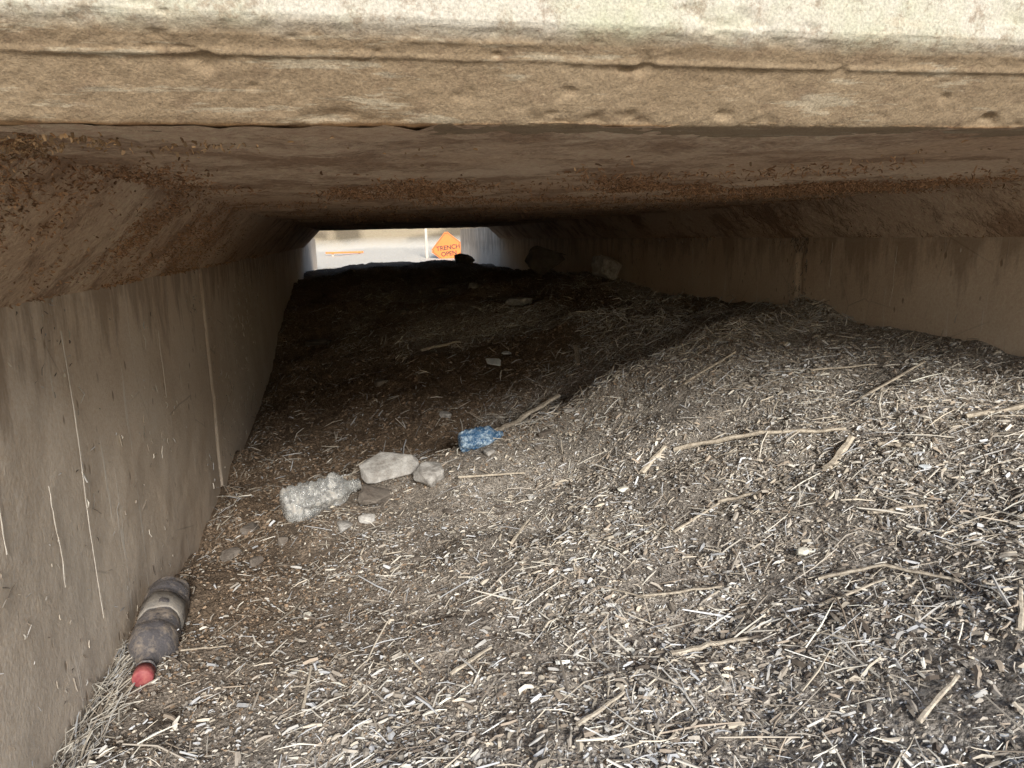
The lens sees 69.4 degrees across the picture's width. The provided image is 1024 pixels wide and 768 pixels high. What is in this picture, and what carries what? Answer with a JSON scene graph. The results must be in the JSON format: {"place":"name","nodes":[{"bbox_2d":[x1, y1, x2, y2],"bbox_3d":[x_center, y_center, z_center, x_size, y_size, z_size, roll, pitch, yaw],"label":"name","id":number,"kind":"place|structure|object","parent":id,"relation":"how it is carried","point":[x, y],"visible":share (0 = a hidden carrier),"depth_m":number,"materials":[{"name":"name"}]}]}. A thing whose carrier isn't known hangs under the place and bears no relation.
{"place":"outdoors","nodes":[
{"label":"outdoors","id":0,"kind":"place"},
{"bbox_2d":[55,227,1023,767],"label":"ground","id":1,"kind":"structure","parent":0,"point":[385,249],"depth_m":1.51,"materials":[{"name":"soil"}]},
{"bbox_2d":[50,629,178,767],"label":"dry grass tuft","id":2,"kind":"object","parent":1,"relation":"on","point":[113,675],"visible":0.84,"depth_m":1.13,"materials":[{"name":"plant"}]},
{"bbox_2d":[128,576,190,686],"bbox_3d":[-0.645,0.450,1.344,0.085,0.089,0.298,-5,14,-16],"label":"dusty plastic bottle","id":3,"kind":"object","parent":1,"relation":"on","point":[155,637],"visible":0.98,"depth_m":1.31,"materials":[{"name":"plastic"}]},
{"bbox_2d":[181,645,226,650],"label":"dry reed stick","id":4,"kind":"object","parent":1,"relation":"on","point":[188,649],"visible":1,"depth_m":1.28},
{"bbox_2d":[220,546,241,560],"bbox_3d":[-0.687,0.415,1.806,0.036,0.025,0.049,5,13,28],"label":"clod","id":5,"kind":"object","parent":1,"relation":"on","point":[231,553],"visible":0.88,"depth_m":1.79,"materials":[{"name":"beige stone"}]},
{"bbox_2d":[239,522,259,535],"bbox_3d":[-0.684,0.385,1.953,0.051,0.042,0.063,3,12,20],"label":"clod","id":6,"kind":"object","parent":1,"relation":"on","point":[247,528],"visible":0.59,"depth_m":1.94,"materials":[{"name":"brown soil"}]},
{"bbox_2d":[249,556,263,566],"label":"clod","id":7,"kind":"object","parent":1,"relation":"on","point":[254,561],"visible":0.94,"depth_m":1.67,"materials":[{"name":"brown soil"}]},
{"bbox_2d":[278,536,287,545],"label":"clod","id":8,"kind":"object","parent":1,"relation":"on","point":[283,540],"visible":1,"depth_m":1.77,"materials":[{"name":"brown soil"}]},
{"bbox_2d":[300,665,311,715],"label":"dry reed stick","id":9,"kind":"object","parent":1,"relation":"on","point":[306,692],"visible":1,"depth_m":1.11,"materials":[{"name":"beige plant"}]},
{"bbox_2d":[303,611,310,619],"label":"pebble","id":10,"kind":"object","parent":1,"relation":"on","point":[308,613],"visible":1,"depth_m":1.39,"materials":[{"name":"white stone"}]},
{"bbox_2d":[305,338,331,345],"bbox_3d":[-1.093,-0.233,4.198,0.150,0.046,0.113,-8,13,-29],"label":"rock","id":11,"kind":"object","parent":1,"relation":"on","point":[313,342],"visible":0.95,"depth_m":4.17,"materials":[{"name":"brown stone"}]},
{"bbox_2d":[279,472,361,522],"bbox_3d":[-0.503,0.297,1.962,0.210,0.114,0.096,-15,17,-29],"label":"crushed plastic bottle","id":12,"kind":"object","parent":1,"relation":"on","point":[301,501],"visible":0.91,"depth_m":1.93,"materials":[{"name":"plastic"}]},
{"bbox_2d":[325,251,362,255],"bbox_3d":[-2.945,-2.288,13.019,0.650,0.095,0.080,-4,12,-12],"label":"fallen barricade board","id":13,"kind":"object","parent":1,"relation":"on","point":[358,252],"visible":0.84,"depth_m":12.98,"materials":[{"name":"orange wood"}]},
{"bbox_2d":[337,520,352,532],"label":"clod","id":14,"kind":"object","parent":1,"relation":"on","point":[343,525],"visible":0.98,"depth_m":1.79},
{"bbox_2d":[358,513,374,523],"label":"pebble","id":15,"kind":"object","parent":1,"relation":"on","point":[370,517],"visible":0.99,"depth_m":1.85,"materials":[{"name":"white stone"}]},
{"bbox_2d":[358,485,394,504],"bbox_3d":[-0.363,0.298,1.957,0.082,0.053,0.098,4,-5,26],"label":"concrete rubble","id":16,"kind":"object","parent":1,"relation":"on","point":[370,495],"visible":0.93,"depth_m":1.94,"materials":[{"name":"concrete"}]},
{"bbox_2d":[374,379,388,386],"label":"clod","id":17,"kind":"object","parent":1,"relation":"on","point":[378,382],"visible":0.86,"depth_m":3.10,"materials":[{"name":"brown soil"}]},
{"bbox_2d":[380,529,394,534],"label":"clod","id":18,"kind":"object","parent":1,"relation":"on","point":[387,530],"visible":0.55,"depth_m":1.79,"materials":[{"name":"brown soil"}]},
{"bbox_2d":[359,452,418,483],"bbox_3d":[-0.344,0.230,2.075,0.165,0.028,0.102,-11,45,-16],"label":"concrete rubble","id":19,"kind":"object","parent":1,"relation":"on","point":[380,467],"visible":0.98,"depth_m":2.06,"materials":[{"name":"grey concrete"}]},
{"bbox_2d":[412,555,421,562],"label":"clod","id":20,"kind":"object","parent":1,"relation":"on","point":[416,558],"visible":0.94,"depth_m":1.59,"materials":[{"name":"brown soil"}]},
{"bbox_2d":[424,228,427,257],"bbox_3d":[-1.420,-2.429,12.214,0.040,1.200,0.040,-4,12,-12],"label":"wooden post","id":21,"kind":"object","parent":1,"relation":"on","point":[426,243],"visible":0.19,"depth_m":12.22,"materials":[{"name":"white wood"}]},
{"bbox_2d":[413,461,444,487],"bbox_3d":[-0.220,0.243,2.008,0.106,0.044,0.085,-28,54,-35],"label":"concrete rubble","id":22,"kind":"object","parent":1,"relation":"on","point":[430,474],"visible":1,"depth_m":2.00,"materials":[{"name":"grey concrete"}]},
{"bbox_2d":[431,287,448,294],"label":"rock","id":23,"kind":"object","parent":1,"relation":"on","point":[438,290],"visible":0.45,"depth_m":5.13,"materials":[{"name":"stone"}]},
{"bbox_2d":[420,340,460,351],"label":"dry reed stick","id":24,"kind":"object","parent":1,"relation":"on","point":[434,346],"visible":1,"depth_m":3.48,"materials":[{"name":"beige plant"}]},
{"bbox_2d":[439,411,451,417],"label":"clod","id":25,"kind":"object","parent":1,"relation":"on","point":[444,414],"visible":1,"depth_m":2.67,"materials":[{"name":"brown soil"}]},
{"bbox_2d":[432,232,460,258],"bbox_3d":[-1.018,-1.996,12.217,0.558,1.029,0.042,-8,12,-5],"label":"trench warning sign","id":26,"kind":"object","parent":1,"relation":"on","point":[447,245],"visible":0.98,"depth_m":12.14,"materials":[{"name":"orange plastic"}]},
{"bbox_2d":[443,508,452,514],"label":"clod","id":27,"kind":"object","parent":1,"relation":"on","point":[446,511],"visible":0.96,"depth_m":1.84,"materials":[{"name":"brown soil"}]},
{"bbox_2d":[454,253,474,262],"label":"rock","id":28,"kind":"object","parent":1,"relation":"on","point":[461,257],"depth_m":7.51,"materials":[{"name":"grey stone"}]},
{"bbox_2d":[449,646,491,675],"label":"dry reed stick","id":29,"kind":"object","parent":1,"relation":"on","point":[455,670],"visible":0.97,"depth_m":1.15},
{"bbox_2d":[468,283,477,287],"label":"clod","id":30,"kind":"object","parent":1,"relation":"on","point":[472,285],"visible":0.88,"depth_m":5.00,"materials":[{"name":"brown soil"}]},
{"bbox_2d":[457,425,503,452],"bbox_3d":[-0.091,0.159,2.161,0.135,0.074,0.056,-9,13,-19],"label":"crushed blue bottle","id":31,"kind":"object","parent":1,"relation":"on","point":[475,438],"visible":0.91,"depth_m":2.14,"materials":[{"name":"plastic"}]},
{"bbox_2d":[484,448,494,456],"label":"clod","id":32,"kind":"object","parent":1,"relation":"on","point":[488,452],"visible":0.98,"depth_m":2.08,"materials":[{"name":"grey stone"}]},
{"bbox_2d":[458,472,524,477],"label":"dry reed stick","id":33,"kind":"object","parent":1,"relation":"on","point":[482,475],"visible":1,"depth_m":1.98,"materials":[{"name":"beige wood"}]},
{"bbox_2d":[486,358,500,365],"bbox_3d":[-0.071,-0.093,3.095,0.083,0.019,0.066,-1,27,-30],"label":"paper scrap","id":34,"kind":"object","parent":1,"relation":"on","point":[494,361],"visible":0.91,"depth_m":3.08,"materials":[{"name":"grey paper"}]},
{"bbox_2d":[0,0,1023,767],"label":"concrete box culvert","id":35,"kind":"object","parent":1,"relation":"on","point":[520,94],"visible":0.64,"depth_m":0.97,"materials":[{"name":"beige concrete"}]},
{"bbox_2d":[0,234,960,766],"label":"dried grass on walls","id":36,"kind":"structure","parent":35,"relation":"attached to","point":[258,408],"depth_m":1.64,"materials":[{"name":"plant"}]},
{"bbox_2d":[0,132,1023,308],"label":"mud crust on ceiling","id":37,"kind":"object","parent":35,"relation":"attached to","point":[636,186],"visible":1,"depth_m":1.34,"materials":[{"name":"dried mud"}]},
{"bbox_2d":[506,297,531,305],"bbox_3d":[0.036,-0.464,4.142,0.144,0.045,0.114,-8,13,-29],"label":"rock","id":38,"kind":"object","parent":1,"relation":"on","point":[516,301],"visible":1,"depth_m":4.11,"materials":[{"name":"grey stone"}]},
{"bbox_2d":[511,519,529,542],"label":"dry reed stick","id":39,"kind":"object","parent":1,"relation":"on","point":[518,532],"visible":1,"depth_m":1.62,"materials":[{"name":"beige plant"}]},
{"bbox_2d":[495,394,559,430],"bbox_3d":[0.034,0.100,2.392,0.045,0.080,0.348,9,15,41],"label":"dry reed stick","id":40,"kind":"object","parent":1,"relation":"on","point":[524,416],"visible":0.77,"depth_m":2.41,"materials":[{"name":"beige plant"}]},
{"bbox_2d":[533,445,539,450],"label":"clod","id":41,"kind":"object","parent":1,"relation":"on","point":[536,448],"visible":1,"depth_m":2.08,"materials":[{"name":"soil"}]},
{"bbox_2d":[525,246,564,274],"bbox_3d":[0.235,-0.850,5.158,0.294,0.195,0.096,16,15,-26],"label":"broken concrete block","id":42,"kind":"object","parent":1,"relation":"on","point":[540,260],"depth_m":5.12,"materials":[{"name":"concrete"}]},
{"bbox_2d":[538,430,551,438],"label":"clod","id":43,"kind":"object","parent":1,"relation":"on","point":[544,433],"visible":0.99,"depth_m":2.12,"materials":[{"name":"soil"}]},
{"bbox_2d":[562,407,574,413],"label":"clod","id":44,"kind":"object","parent":1,"relation":"on","point":[565,409],"visible":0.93,"depth_m":2.23,"materials":[{"name":"beige soil"}]},
{"bbox_2d":[572,345,579,364],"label":"dry reed stick","id":45,"kind":"object","parent":1,"relation":"on","point":[576,350],"visible":1,"depth_m":2.83,"materials":[{"name":"brown plant"}]},
{"bbox_2d":[575,690,625,726],"bbox_3d":[0.120,0.433,0.987,0.090,0.012,0.009,-10,14,-37],"label":"dry reed stick","id":46,"kind":"object","parent":1,"relation":"on","point":[580,722],"visible":0.96,"depth_m":0.98,"materials":[{"name":"beige plant"}]},
{"bbox_2d":[591,255,621,279],"bbox_3d":[0.554,-0.690,4.371,0.162,0.133,0.158,-2,21,-35],"label":"rock","id":47,"kind":"object","parent":1,"relation":"on","point":[607,267],"visible":1,"depth_m":4.32,"materials":[{"name":"stone"}]},
{"bbox_2d":[616,304,625,309],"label":"clod","id":48,"kind":"object","parent":1,"relation":"on","point":[621,306],"visible":0.62,"depth_m":3.36,"materials":[{"name":"soil"}]},
{"bbox_2d":[617,486,628,491],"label":"pebble","id":49,"kind":"object","parent":1,"relation":"on","point":[623,489],"visible":1,"depth_m":1.73,"materials":[{"name":"white stone"}]},
{"bbox_2d":[596,585,650,598],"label":"dry reed stick","id":50,"kind":"object","parent":1,"relation":"on","point":[623,591],"visible":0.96,"depth_m":1.29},
{"bbox_2d":[639,445,666,473],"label":"dry reed stick","id":51,"kind":"object","parent":1,"relation":"on","point":[645,468],"visible":1,"depth_m":1.82,"materials":[{"name":"beige wood"}]},
{"bbox_2d":[636,585,721,597],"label":"dry reed stick","id":52,"kind":"object","parent":1,"relation":"on","point":[675,592],"visible":0.93,"depth_m":1.27,"materials":[{"name":"beige plant"}]},
{"bbox_2d":[672,502,719,532],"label":"dry reed stick","id":53,"kind":"object","parent":1,"relation":"on","point":[688,522],"visible":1,"depth_m":1.51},
{"bbox_2d":[683,351,735,384],"bbox_3d":[0.573,-0.048,2.143,0.217,0.073,0.015,-9,14,-33],"label":"dry reed stick","id":54,"kind":"object","parent":1,"relation":"on","point":[708,368],"visible":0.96,"depth_m":2.13,"materials":[{"name":"beige plant"}]},
{"bbox_2d":[669,636,754,655],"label":"dry reed stick","id":55,"kind":"object","parent":1,"relation":"on","point":[701,647],"visible":1,"depth_m":1.11,"materials":[{"name":"beige plant"}]},
{"bbox_2d":[718,488,769,502],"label":"dry reed stick","id":56,"kind":"object","parent":1,"relation":"on","point":[726,499],"visible":0.88,"depth_m":1.57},
{"bbox_2d":[673,427,845,451],"bbox_3d":[0.580,0.132,1.757,0.387,0.095,0.024,4,12,24],"label":"dry reed stick","id":57,"kind":"object","parent":1,"relation":"on","point":[718,440],"visible":0.99,"depth_m":1.75,"materials":[{"name":"beige wood"}]},
{"bbox_2d":[783,386,791,390],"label":"clod","id":58,"kind":"object","parent":1,"relation":"on","point":[788,388],"visible":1,"depth_m":1.93,"materials":[{"name":"brown soil"}]},
{"bbox_2d":[796,547,808,555],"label":"pebble","id":59,"kind":"object","parent":1,"relation":"on","point":[801,551],"visible":1,"depth_m":1.30,"materials":[{"name":"white stone"}]},
{"bbox_2d":[822,435,854,470],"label":"dry reed stick","id":60,"kind":"object","parent":1,"relation":"on","point":[842,449],"visible":1,"depth_m":1.56,"materials":[{"name":"beige wood"}]},
{"bbox_2d":[812,364,876,370],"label":"dry reed stick","id":61,"kind":"object","parent":1,"relation":"on","point":[816,369],"visible":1,"depth_m":1.99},
{"bbox_2d":[818,578,885,606],"bbox_3d":[0.529,0.324,1.151,0.103,0.045,0.008,-2,11,-1],"label":"dry reed stick","id":62,"kind":"object","parent":1,"relation":"on","point":[854,590],"visible":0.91,"depth_m":1.15,"materials":[{"name":"beige plant"}]},
{"bbox_2d":[818,563,961,582],"bbox_3d":[0.593,0.305,1.169,0.200,0.048,0.030,6,13,32],"label":"dry reed stick","id":63,"kind":"object","parent":1,"relation":"on","point":[829,575],"visible":1,"depth_m":1.18,"materials":[{"name":"beige plant"}]},
{"bbox_2d":[859,361,925,399],"bbox_3d":[0.954,-0.010,1.852,0.226,0.075,0.011,-7,13,-24],"label":"dry reed stick","id":64,"kind":"object","parent":1,"relation":"on","point":[890,381],"visible":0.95,"depth_m":1.85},
{"bbox_2d":[878,441,914,446],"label":"dry reed stick","id":65,"kind":"object","parent":1,"relation":"on","point":[881,443],"visible":0.99,"depth_m":1.54,"materials":[{"name":"beige wood"}]},
{"bbox_2d":[867,504,927,513],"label":"dry reed stick","id":66,"kind":"object","parent":1,"relation":"on","point":[903,507],"visible":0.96,"depth_m":1.34,"materials":[{"name":"beige plant"}]},
{"bbox_2d":[918,464,931,468],"bbox_3d":[0.814,0.162,1.454,0.030,0.008,0.016,-9,14,-34],"label":"plastic scrap","id":67,"kind":"object","parent":1,"relation":"on","point":[925,466],"visible":1,"depth_m":1.45,"materials":[{"name":"white plastic"}]},
{"bbox_2d":[915,674,959,723],"bbox_3d":[0.514,0.379,0.893,0.086,0.032,0.009,-9,14,-33],"label":"dry reed stick","id":68,"kind":"object","parent":1,"relation":"on","point":[927,710],"visible":1,"depth_m":0.89,"materials":[{"name":"beige plant"}]},
{"bbox_2d":[964,403,1023,418],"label":"dry reed stick","id":69,"kind":"object","parent":1,"relation":"on","point":[985,412],"visible":0.95,"depth_m":1.57,"materials":[{"name":"beige plant"}]},
{"bbox_2d":[1016,580,1023,630],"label":"dry reed stick","id":70,"kind":"object","parent":1,"relation":"on","point":[1020,621],"visible":1,"depth_m":0.99,"materials":[{"name":"beige plant"}]}
]}

